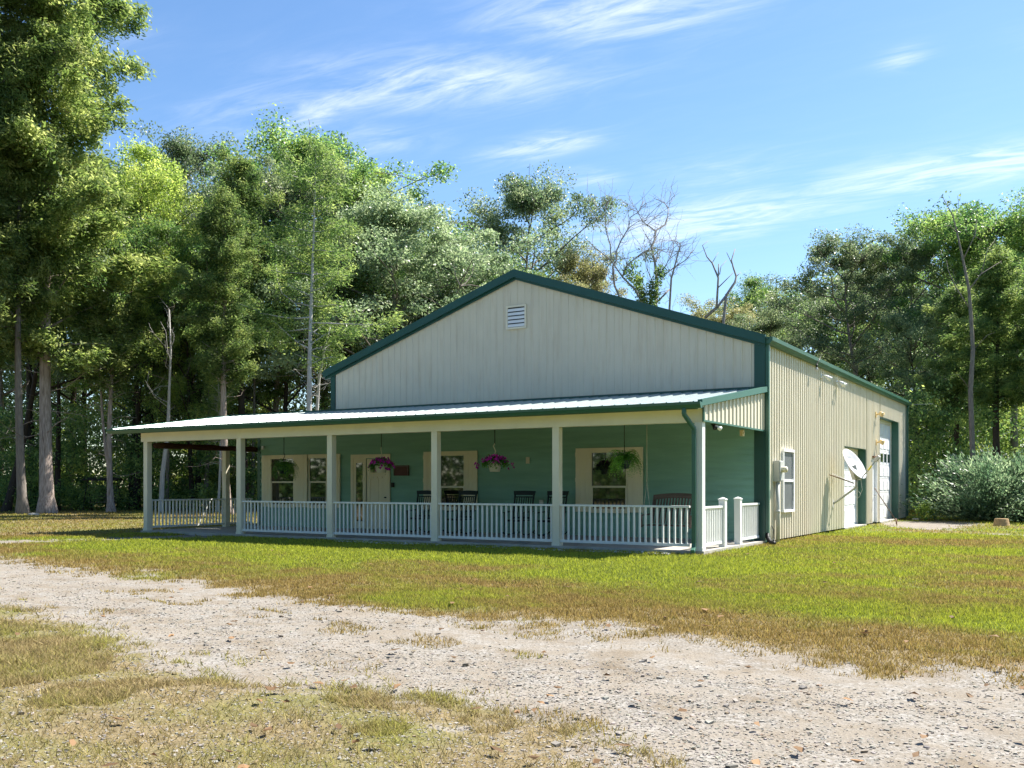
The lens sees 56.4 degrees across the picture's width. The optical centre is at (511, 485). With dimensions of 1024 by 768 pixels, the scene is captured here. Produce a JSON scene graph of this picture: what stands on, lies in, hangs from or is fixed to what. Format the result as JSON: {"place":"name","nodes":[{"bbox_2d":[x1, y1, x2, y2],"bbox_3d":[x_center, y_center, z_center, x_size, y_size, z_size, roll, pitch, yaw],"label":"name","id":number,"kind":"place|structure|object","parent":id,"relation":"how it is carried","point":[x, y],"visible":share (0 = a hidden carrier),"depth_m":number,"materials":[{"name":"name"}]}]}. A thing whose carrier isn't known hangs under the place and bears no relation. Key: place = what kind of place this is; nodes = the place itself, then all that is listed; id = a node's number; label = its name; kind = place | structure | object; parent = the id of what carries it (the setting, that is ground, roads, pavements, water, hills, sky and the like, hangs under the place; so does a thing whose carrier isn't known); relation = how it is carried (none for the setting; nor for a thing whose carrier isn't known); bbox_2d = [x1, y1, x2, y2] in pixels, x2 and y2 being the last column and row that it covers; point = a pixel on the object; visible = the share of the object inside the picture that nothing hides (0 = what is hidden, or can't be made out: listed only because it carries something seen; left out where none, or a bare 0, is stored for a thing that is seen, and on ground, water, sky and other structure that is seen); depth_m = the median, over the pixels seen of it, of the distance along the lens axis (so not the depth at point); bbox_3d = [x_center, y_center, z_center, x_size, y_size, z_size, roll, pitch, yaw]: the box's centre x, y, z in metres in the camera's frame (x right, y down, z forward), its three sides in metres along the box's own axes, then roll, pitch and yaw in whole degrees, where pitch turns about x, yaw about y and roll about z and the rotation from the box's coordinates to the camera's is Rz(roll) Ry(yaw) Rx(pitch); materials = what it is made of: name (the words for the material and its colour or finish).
{"place":"outdoors","nodes":[
{"label":"outdoors","id":0,"kind":"place"},
{"bbox_2d":[0,509,1023,767],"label":"grass","id":1,"kind":"structure","parent":0,"point":[836,599],"depth_m":11.55,"materials":[{"name":"green plant"}]},
{"bbox_2d":[0,502,1023,767],"bbox_3d":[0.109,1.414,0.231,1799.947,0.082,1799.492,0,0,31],"label":"ground","id":2,"kind":"structure","parent":0,"point":[602,652],"depth_m":7.00,"materials":[{"name":"beige gravel"}]},
{"bbox_2d":[0,14,69,513],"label":"cedar tree","id":3,"kind":"object","parent":2,"relation":"on","point":[46,301],"visible":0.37,"depth_m":46.59,"materials":[{"name":"green plant"}]},
{"bbox_2d":[0,210,79,506],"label":"woodland tree","id":4,"kind":"object","parent":2,"relation":"on","point":[2,394],"visible":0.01,"depth_m":63.86,"materials":[{"name":"green plant"}]},
{"bbox_2d":[0,279,81,508],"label":"woodland cedar","id":5,"kind":"object","parent":2,"relation":"on","point":[28,377],"visible":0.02,"depth_m":58.37,"materials":[{"name":"green plant"}]},
{"bbox_2d":[0,0,89,376],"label":"cedar tree","id":6,"kind":"object","parent":2,"relation":"on","point":[12,244],"visible":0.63,"depth_m":44.69,"materials":[{"name":"green plant"}]},
{"bbox_2d":[51,327,69,510],"bbox_3d":[-25.601,-4.109,53.356,1.989,11.418,1.166,0,0,-3],"label":"bare trunk","id":7,"kind":"object","parent":2,"relation":"on","point":[58,465],"visible":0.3,"depth_m":53.05,"materials":[{"name":"grey plant"}]},
{"bbox_2d":[0,163,128,511],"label":"leaning tree","id":8,"kind":"object","parent":2,"relation":"on","point":[8,506],"visible":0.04,"depth_m":51.27,"materials":[{"name":"green plant"}]},
{"bbox_2d":[4,220,143,489],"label":"woodland tree","id":9,"kind":"object","parent":2,"relation":"on","point":[69,387],"visible":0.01,"depth_m":64.14,"materials":[{"name":"green plant"}]},
{"bbox_2d":[2,164,193,504],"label":"woodland tree","id":10,"kind":"object","parent":2,"relation":"on","point":[73,393],"visible":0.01,"depth_m":66.06,"materials":[{"name":"green plant"}]},
{"bbox_2d":[0,0,200,513],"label":"cedar tree","id":11,"kind":"object","parent":2,"relation":"on","point":[82,186],"visible":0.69,"depth_m":47.54,"materials":[{"name":"green plant"}]},
{"bbox_2d":[80,477,124,510],"bbox_3d":[-22.741,0.479,53.000,2.000,1.859,1.200,0,0,2],"label":"canopy swing","id":12,"kind":"object","parent":2,"relation":"on","point":[101,479],"visible":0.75,"depth_m":52.83,"materials":[{"name":"green metal"}]},
{"bbox_2d":[77,257,169,511],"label":"forked cedar","id":13,"kind":"object","parent":2,"relation":"on","point":[114,324],"visible":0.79,"depth_m":50.14,"materials":[{"name":"green plant"}]},
{"bbox_2d":[68,133,209,507],"bbox_3d":[-22.764,-10.140,60.167,11.778,23.550,12.238,0,0,7],"label":"lime tree","id":14,"kind":"object","parent":2,"relation":"on","point":[142,151],"visible":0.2,"depth_m":58.11,"materials":[{"name":"green plant"}]},
{"bbox_2d":[149,335,154,503],"bbox_3d":[-20.944,-4.692,56.067,1.194,12.613,1.733,0,0,10],"label":"bare trunk","id":15,"kind":"object","parent":2,"relation":"on","point":[152,422],"visible":0.17,"depth_m":56.09,"materials":[{"name":"grey plant"}]},
{"bbox_2d":[51,211,256,509],"bbox_3d":[-21.758,-6.997,54.255,11.038,17.140,12.887,0,0,14],"label":"maple tree","id":16,"kind":"object","parent":2,"relation":"on","point":[136,242],"visible":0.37,"depth_m":53.22,"materials":[{"name":"green plant"}]},
{"bbox_2d":[55,158,252,508],"bbox_3d":[-22.136,-8.584,56.488,11.811,20.378,13.789,0,0,-43],"label":"lime tree","id":17,"kind":"object","parent":2,"relation":"on","point":[155,206],"visible":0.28,"depth_m":55.65,"materials":[{"name":"green plant"}]},
{"bbox_2d":[146,295,174,511],"bbox_3d":[-18.351,-4.224,49.588,2.102,11.648,2.464,0,0,2],"label":"bare trunk","id":18,"kind":"object","parent":2,"relation":"on","point":[162,479],"visible":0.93,"depth_m":49.79,"materials":[{"name":"grey plant"}]},
{"bbox_2d":[139,199,190,507],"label":"woodland cedar","id":19,"kind":"object","parent":2,"relation":"on","point":[166,321],"depth_m":59.43,"materials":[{"name":"green plant"}]},
{"bbox_2d":[108,117,239,485],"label":"oak tree","id":20,"kind":"object","parent":2,"relation":"on","point":[183,153],"visible":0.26,"depth_m":71.65,"materials":[{"name":"green plant"}]},
{"bbox_2d":[160,305,195,510],"bbox_3d":[-18.727,-4.660,52.215,2.238,12.521,2.164,0,0,31],"label":"bare trunk","id":21,"kind":"object","parent":2,"relation":"on","point":[167,475],"visible":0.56,"depth_m":52.59,"materials":[{"name":"grey plant"}]},
{"bbox_2d":[102,229,265,509],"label":"hickory tree","id":22,"kind":"object","parent":2,"relation":"on","point":[176,391],"visible":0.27,"depth_m":53.51,"materials":[{"name":"green plant"}]},
{"bbox_2d":[89,214,303,507],"bbox_3d":[-18.916,-7.045,56.503,11.102,17.238,12.961,0,0,9],"label":"woodland tree","id":23,"kind":"object","parent":2,"relation":"on","point":[193,365],"visible":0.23,"depth_m":54.83,"materials":[{"name":"green plant"}]},
{"bbox_2d":[200,386,220,509],"bbox_3d":[-17.473,-5.148,54.959,1.940,13.496,2.332,0,0,31],"label":"bare trunk","id":24,"kind":"object","parent":2,"relation":"on","point":[205,478],"visible":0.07,"depth_m":54.03,"materials":[{"name":"grey plant"}]},
{"bbox_2d":[194,295,239,511],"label":"cedar tree","id":25,"kind":"object","parent":2,"relation":"on","point":[211,400],"visible":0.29,"depth_m":50.97,"materials":[{"name":"green plant"}]},
{"bbox_2d":[171,176,269,513],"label":"cedar tree","id":26,"kind":"object","parent":2,"relation":"on","point":[225,258],"visible":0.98,"depth_m":46.38,"materials":[{"name":"green plant"}]},
{"bbox_2d":[118,185,330,504],"bbox_3d":[-19.916,-9.633,63.143,14.533,22.520,12.331,0,0,-42],"label":"woodland tree","id":27,"kind":"object","parent":2,"relation":"on","point":[202,193],"visible":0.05,"depth_m":62.94,"materials":[{"name":"green plant"}]},
{"bbox_2d":[197,141,295,508],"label":"woodland cedar","id":28,"kind":"object","parent":2,"relation":"on","point":[243,181],"visible":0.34,"depth_m":53.84,"materials":[{"name":"green plant"}]},
{"bbox_2d":[246,366,267,509],"bbox_3d":[-15.252,-4.450,56.031,1.560,12.100,2.751,0,0,-31],"label":"bare trunk","id":29,"kind":"object","parent":2,"relation":"on","point":[253,454],"visible":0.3,"depth_m":55.40,"materials":[{"name":"grey plant"}]},
{"bbox_2d":[201,214,360,412],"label":"woodland tree","id":30,"kind":"object","parent":2,"relation":"on","point":[284,379],"visible":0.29,"depth_m":56.55,"materials":[{"name":"green plant"}]},
{"bbox_2d":[190,153,428,412],"bbox_3d":[-13.916,-9.344,59.200,16.489,21.931,14.124,0,0,9],"label":"woodland tree","id":31,"kind":"object","parent":2,"relation":"on","point":[272,181],"visible":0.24,"depth_m":57.70,"materials":[{"name":"green plant"}]},
{"bbox_2d":[230,130,416,410],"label":"birch tree","id":32,"kind":"object","parent":2,"relation":"on","point":[320,250],"visible":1,"depth_m":44.08,"materials":[{"name":"green plant"}]},
{"bbox_2d":[315,322,331,409],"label":"young tree","id":33,"kind":"object","parent":2,"relation":"on","point":[318,393],"visible":0.36,"depth_m":45.68,"materials":[{"name":"grey plant"}]},
{"bbox_2d":[197,102,474,409],"bbox_3d":[-11.243,-11.145,63.170,19.005,25.608,16.125,0,0,5],"label":"tulip tree","id":34,"kind":"object","parent":2,"relation":"on","point":[362,172],"visible":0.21,"depth_m":60.09,"materials":[{"name":"green plant"}]},
{"bbox_2d":[299,175,377,386],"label":"woodland cedar","id":35,"kind":"object","parent":2,"relation":"on","point":[356,196],"visible":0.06,"depth_m":62.66,"materials":[{"name":"green plant"}]},
{"bbox_2d":[302,149,421,310],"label":"poplar tree","id":36,"kind":"object","parent":2,"relation":"on","point":[388,182],"visible":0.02,"depth_m":65.45,"materials":[{"name":"green plant"}]},
{"bbox_2d":[279,216,495,406],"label":"woodland tree","id":37,"kind":"object","parent":2,"relation":"on","point":[388,292],"visible":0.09,"depth_m":57.56,"materials":[{"name":"green plant"}]},
{"bbox_2d":[247,175,552,407],"bbox_3d":[-6.351,-8.120,55.280,17.372,19.461,19.460,0,0,-9],"label":"silver maple","id":38,"kind":"object","parent":2,"relation":"on","point":[393,225],"visible":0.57,"depth_m":53.90,"materials":[{"name":"grey plant"}]},
{"bbox_2d":[361,270,446,339],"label":"woodland tree","id":39,"kind":"object","parent":2,"relation":"on","point":[390,314],"depth_m":63.01,"materials":[{"name":"green plant"}]},
{"bbox_2d":[344,224,530,342],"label":"silver maple","id":40,"kind":"object","parent":2,"relation":"on","point":[435,295],"visible":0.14,"depth_m":58.20,"materials":[{"name":"grey plant"}]},
{"bbox_2d":[428,264,498,311],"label":"woodland tree","id":41,"kind":"object","parent":2,"relation":"on","point":[448,292],"visible":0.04,"depth_m":55.10,"materials":[{"name":"green plant"}]},
{"bbox_2d":[336,540,673,553],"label":"white stones","id":42,"kind":"object","parent":2,"relation":"on","point":[478,546],"visible":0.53,"depth_m":22.52,"materials":[{"name":"white stone"}]},
{"bbox_2d":[472,253,549,287],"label":"woodland tree","id":43,"kind":"object","parent":2,"relation":"on","point":[481,281],"visible":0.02,"depth_m":57.87,"materials":[{"name":"green plant"}]},
{"bbox_2d":[0,377,1023,514],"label":"undergrowth","id":44,"kind":"object","parent":2,"relation":"on","point":[69,494],"visible":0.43,"depth_m":52.68,"materials":[{"name":"green plant"}]},
{"bbox_2d":[0,378,1023,507],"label":"saplings","id":45,"kind":"object","parent":2,"relation":"on","point":[264,409],"visible":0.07,"depth_m":61.45,"materials":[{"name":"green plant"}]},
{"bbox_2d":[1,136,1023,501],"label":"woodland","id":46,"kind":"object","parent":2,"relation":"on","point":[249,442],"visible":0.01,"depth_m":82.52,"materials":[{"name":"green plant"}]},
{"bbox_2d":[106,269,919,554],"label":"metal building","id":47,"kind":"structure","parent":2,"relation":"on","point":[560,384],"depth_m":25.81,"materials":[{"name":"metal"}]},
{"bbox_2d":[261,454,307,507],"bbox_3d":[-7.442,-0.140,31.179,2.020,1.720,0.056,0,0,31],"label":"window","id":48,"kind":"structure","parent":47,"relation":"in","point":[289,489],"depth_m":31.18,"materials":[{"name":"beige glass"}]},
{"bbox_2d":[271,454,298,480],"bbox_3d":[-6.434,-0.855,26.964,0.842,1.450,0.832,0,0,-14],"label":"hanging fern","id":49,"kind":"object","parent":47,"relation":"hanging from","point":[285,467],"visible":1,"depth_m":26.81,"materials":[{"name":"green plant"}]},
{"bbox_2d":[308,454,339,507],"bbox_3d":[-5.965,-0.140,30.287,1.330,1.720,0.056,0,0,31],"label":"window","id":50,"kind":"structure","parent":47,"relation":"in","point":[317,462],"depth_m":30.39,"materials":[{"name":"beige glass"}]},
{"bbox_2d":[351,454,389,528],"bbox_3d":[-4.368,0.180,29.305,1.540,2.280,0.090,0,0,31],"label":"front door","id":51,"kind":"structure","parent":47,"relation":"in","point":[378,484],"depth_m":29.34,"materials":[{"name":"beige wood"}]},
{"bbox_2d":[367,434,394,472],"bbox_3d":[-3.438,-0.959,25.136,0.734,1.242,0.965,0,0,-50],"label":"flower basket","id":52,"kind":"object","parent":47,"relation":"hanging from","point":[382,464],"visible":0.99,"depth_m":25.00,"materials":[{"name":"purple plastic"}]},
{"bbox_2d":[393,465,408,475],"bbox_3d":[-3.329,-0.455,28.704,0.560,0.310,0.045,0,0,31],"label":"wall plaque","id":53,"kind":"object","parent":47,"relation":"attached to","point":[400,470],"depth_m":28.68,"materials":[{"name":"brown wood"}]},
{"bbox_2d":[406,490,430,532],"bbox_3d":[-2.606,0.732,27.098,0.660,1.194,0.883,0,0,25],"label":"rocking chair","id":54,"kind":"object","parent":47,"relation":"on","point":[424,492],"visible":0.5,"depth_m":27.37,"materials":[{"name":"green paint"}]},
{"bbox_2d":[423,451,477,510],"bbox_3d":[-1.809,-0.140,27.777,1.900,1.720,0.056,0,0,31],"label":"window","id":55,"kind":"structure","parent":47,"relation":"in","point":[459,472],"depth_m":27.72,"materials":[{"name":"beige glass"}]},
{"bbox_2d":[442,490,477,533],"bbox_3d":[-1.423,0.732,26.209,0.660,1.194,0.883,0,0,35],"label":"rocking chair","id":56,"kind":"object","parent":47,"relation":"on","point":[469,492],"visible":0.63,"depth_m":26.37,"materials":[{"name":"green paint"}]},
{"bbox_2d":[474,430,514,471],"bbox_3d":[-0.429,-0.959,23.304,1.019,1.242,0.728,0,0,-35],"label":"flower basket","id":57,"kind":"object","parent":47,"relation":"hanging from","point":[494,462],"visible":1,"depth_m":23.18,"materials":[{"name":"purple plastic"}]},
{"bbox_2d":[503,491,535,535],"bbox_3d":[0.168,0.732,25.423,0.660,1.194,0.883,0,0,28],"label":"rocking chair","id":58,"kind":"object","parent":47,"relation":"on","point":[521,497],"visible":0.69,"depth_m":25.64,"materials":[{"name":"green paint"}]},
{"bbox_2d":[533,491,568,535],"bbox_3d":[1.008,0.732,24.916,0.660,1.194,0.883,0,0,34],"label":"rocking chair","id":59,"kind":"object","parent":47,"relation":"on","point":[563,493],"visible":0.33,"depth_m":25.05,"materials":[{"name":"green paint"}]},
{"bbox_2d":[575,447,642,512],"bbox_3d":[2.544,-0.140,25.149,1.950,1.720,0.056,0,0,31],"label":"window","id":60,"kind":"structure","parent":47,"relation":"in","point":[594,486],"depth_m":25.21,"materials":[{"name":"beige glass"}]},
{"bbox_2d":[605,425,642,477],"bbox_3d":[2.521,-0.855,21.548,0.898,1.449,0.913,0,0,3],"label":"hanging fern","id":61,"kind":"object","parent":47,"relation":"hanging from","point":[624,460],"visible":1,"depth_m":21.40,"materials":[{"name":"green plant"}]},
{"bbox_2d":[641,483,691,528],"bbox_3d":[3.733,-0.232,22.303,1.310,2.427,0.774,0,0,33],"label":"porch swing","id":62,"kind":"object","parent":47,"relation":"hanging from","point":[688,496],"visible":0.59,"depth_m":22.55,"materials":[{"name":"brown wood"}]},
{"bbox_2d":[773,460,787,541],"bbox_3d":[6.671,0.390,23.675,0.320,2.020,0.320,0,0,31],"label":"electric meter","id":63,"kind":"object","parent":47,"relation":"attached to","point":[779,468],"visible":0.97,"depth_m":23.63,"materials":[{"name":"grey metal"}]},
{"bbox_2d":[781,449,794,511],"bbox_3d":[7.135,-0.130,24.709,0.105,1.620,1.050,0,0,31],"label":"window","id":64,"kind":"structure","parent":47,"relation":"in","point":[787,455],"depth_m":24.77,"materials":[{"name":"white paint"}]},
{"bbox_2d":[844,453,855,525],"bbox_3d":[11.271,0.065,32.259,0.080,2.670,3.490,0,0,31],"label":"garage door","id":65,"kind":"structure","parent":47,"relation":"in","point":[849,500],"depth_m":32.62,"materials":[{"name":"white paint"}]},
{"bbox_2d":[829,449,880,506],"bbox_3d":[10.299,-0.224,28.731,1.445,1.789,0.864,0,0,15],"label":"satellite dish","id":66,"kind":"object","parent":47,"relation":"attached to","point":[857,470],"visible":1,"depth_m":28.82,"materials":[{"name":"metal"}]},
{"bbox_2d":[872,459,876,522],"bbox_3d":[13.208,0.195,34.944,0.160,2.310,0.890,0,0,31],"label":"side door","id":67,"kind":"structure","parent":47,"relation":"in","point":[874,468],"depth_m":35.26,"materials":[{"name":"white paint"}]},
{"bbox_2d":[880,423,889,519],"bbox_3d":[14.572,-0.600,37.724,0.082,4.000,4.140,0,0,31],"label":"garage door","id":68,"kind":"structure","parent":47,"relation":"in","point":[884,429],"depth_m":38.41,"materials":[{"name":"white paint"}]},
{"bbox_2d":[15,532,1023,767],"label":"fallen leaves","id":69,"kind":"object","parent":2,"relation":"on","point":[534,757],"visible":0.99,"depth_m":6.12,"materials":[{"name":"brown plant"}]},
{"bbox_2d":[407,159,660,289],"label":"oak tree","id":70,"kind":"object","parent":2,"relation":"on","point":[523,199],"visible":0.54,"depth_m":64.75,"materials":[{"name":"green plant"}]},
{"bbox_2d":[542,275,589,288],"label":"oak tree","id":71,"kind":"object","parent":2,"relation":"on","point":[583,285],"visible":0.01,"depth_m":58.98,"materials":[{"name":"green plant"}]},
{"bbox_2d":[552,242,627,297],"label":"oak tree","id":72,"kind":"object","parent":2,"relation":"on","point":[589,273],"visible":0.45,"depth_m":63.35,"materials":[{"name":"green plant"}]},
{"bbox_2d":[572,178,667,302],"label":"dead tree","id":73,"kind":"object","parent":2,"relation":"on","point":[627,263],"visible":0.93,"depth_m":60.20,"materials":[{"name":"grey wood"}]},
{"bbox_2d":[595,182,670,297],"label":"dead tree","id":74,"kind":"object","parent":2,"relation":"on","point":[616,255],"visible":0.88,"depth_m":61.69,"materials":[{"name":"grey wood"}]},
{"bbox_2d":[619,182,698,305],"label":"dead tree","id":75,"kind":"object","parent":2,"relation":"on","point":[639,280],"visible":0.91,"depth_m":60.68,"materials":[{"name":"plant"}]},
{"bbox_2d":[649,209,707,312],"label":"dead tree","id":76,"kind":"object","parent":2,"relation":"on","point":[673,272],"visible":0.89,"depth_m":60.61,"materials":[{"name":"plant"}]},
{"bbox_2d":[674,293,763,329],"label":"golden tree","id":77,"kind":"object","parent":2,"relation":"on","point":[729,317],"visible":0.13,"depth_m":65.63,"materials":[{"name":"green plant"}]},
{"bbox_2d":[702,241,740,323],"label":"dead tree","id":78,"kind":"object","parent":2,"relation":"on","point":[724,298],"visible":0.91,"depth_m":60.50,"materials":[{"name":"grey wood"}]},
{"bbox_2d":[701,270,801,347],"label":"green tree","id":79,"kind":"object","parent":2,"relation":"on","point":[757,291],"visible":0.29,"depth_m":82.83,"materials":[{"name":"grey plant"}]},
{"bbox_2d":[727,301,836,360],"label":"round oak","id":80,"kind":"object","parent":2,"relation":"on","point":[767,326],"visible":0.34,"depth_m":60.93,"materials":[{"name":"green plant"}]},
{"bbox_2d":[755,283,831,346],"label":"green tree","id":81,"kind":"object","parent":2,"relation":"on","point":[792,311],"visible":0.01,"depth_m":86.99,"materials":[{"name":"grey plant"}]},
{"bbox_2d":[778,303,849,370],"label":"woodland tree","id":82,"kind":"object","parent":2,"relation":"on","point":[837,365],"visible":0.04,"depth_m":71.39,"materials":[{"name":"green plant"}]},
{"bbox_2d":[765,284,924,388],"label":"woodland tree","id":83,"kind":"object","parent":2,"relation":"on","point":[830,335],"visible":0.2,"depth_m":65.94,"materials":[{"name":"green plant"}]},
{"bbox_2d":[753,223,942,375],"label":"oak tree","id":84,"kind":"object","parent":2,"relation":"on","point":[849,258],"visible":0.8,"depth_m":57.53,"materials":[{"name":"green plant"}]},
{"bbox_2d":[786,270,934,421],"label":"woodland tree","id":85,"kind":"object","parent":2,"relation":"on","point":[840,324],"visible":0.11,"depth_m":65.44,"materials":[{"name":"green plant"}]},
{"bbox_2d":[843,290,941,401],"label":"woodland tree","id":86,"kind":"object","parent":2,"relation":"on","point":[861,372],"visible":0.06,"depth_m":68.18,"materials":[{"name":"green plant"}]},
{"bbox_2d":[828,297,973,510],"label":"oak tree","id":87,"kind":"object","parent":2,"relation":"on","point":[903,327],"visible":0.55,"depth_m":51.92,"materials":[{"name":"green plant"}]},
{"bbox_2d":[840,224,984,507],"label":"oak tree","id":88,"kind":"object","parent":2,"relation":"on","point":[921,261],"visible":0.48,"depth_m":56.19,"materials":[{"name":"green plant"}]},
{"bbox_2d":[911,498,940,520],"bbox_3d":[16.493,0.951,37.960,1.190,0.906,1.054,0,0,31],"label":"weed clump","id":89,"kind":"object","parent":2,"relation":"on","point":[925,507],"visible":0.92,"depth_m":37.91,"materials":[{"name":"green plant"}]},
{"bbox_2d":[864,286,999,470],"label":"woodland tree","id":90,"kind":"object","parent":2,"relation":"on","point":[918,370],"visible":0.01,"depth_m":73.60,"materials":[{"name":"green plant"}]},
{"bbox_2d":[866,196,1023,449],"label":"oak tree","id":91,"kind":"object","parent":2,"relation":"on","point":[935,228],"visible":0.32,"depth_m":54.54,"materials":[{"name":"green plant"}]},
{"bbox_2d":[910,280,992,457],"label":"cedar tree","id":92,"kind":"object","parent":2,"relation":"on","point":[952,300],"visible":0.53,"depth_m":46.74,"materials":[{"name":"green plant"}]},
{"bbox_2d":[899,437,1023,521],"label":"silvery bush","id":93,"kind":"object","parent":2,"relation":"on","point":[990,488],"visible":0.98,"depth_m":37.12,"materials":[{"name":"green plant"}]},
{"bbox_2d":[906,186,1023,456],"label":"oak tree","id":94,"kind":"object","parent":2,"relation":"on","point":[969,219],"visible":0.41,"depth_m":51.47,"materials":[{"name":"green plant"}]},
{"bbox_2d":[913,255,1023,447],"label":"woodland tree","id":95,"kind":"object","parent":2,"relation":"on","point":[982,344],"depth_m":70.76,"materials":[{"name":"green plant"}]},
{"bbox_2d":[942,196,1000,471],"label":"dead tree","id":96,"kind":"object","parent":2,"relation":"on","point":[970,401],"visible":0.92,"depth_m":41.94,"materials":[{"name":"grey plant"}]},
{"bbox_2d":[938,240,1023,464],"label":"cedar tree","id":97,"kind":"object","parent":2,"relation":"on","point":[999,287],"visible":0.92,"depth_m":43.64,"materials":[{"name":"green plant"}]},
{"bbox_2d":[993,518,1009,525],"bbox_3d":[16.925,1.295,33.000,0.600,0.310,0.585,0,0,31],"label":"tree stump","id":98,"kind":"object","parent":2,"relation":"on","point":[1001,521],"visible":0.88,"depth_m":32.81,"materials":[{"name":"brown wood"}]},
{"bbox_2d":[999,297,1023,431],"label":"cedar tree","id":99,"kind":"object","parent":2,"relation":"on","point":[1009,388],"visible":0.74,"depth_m":42.92,"materials":[{"name":"green plant"}]},
{"bbox_2d":[0,0,1023,486],"label":"sky","id":100,"kind":"structure","parent":0,"point":[773,122],"materials":[{"name":"blue"}]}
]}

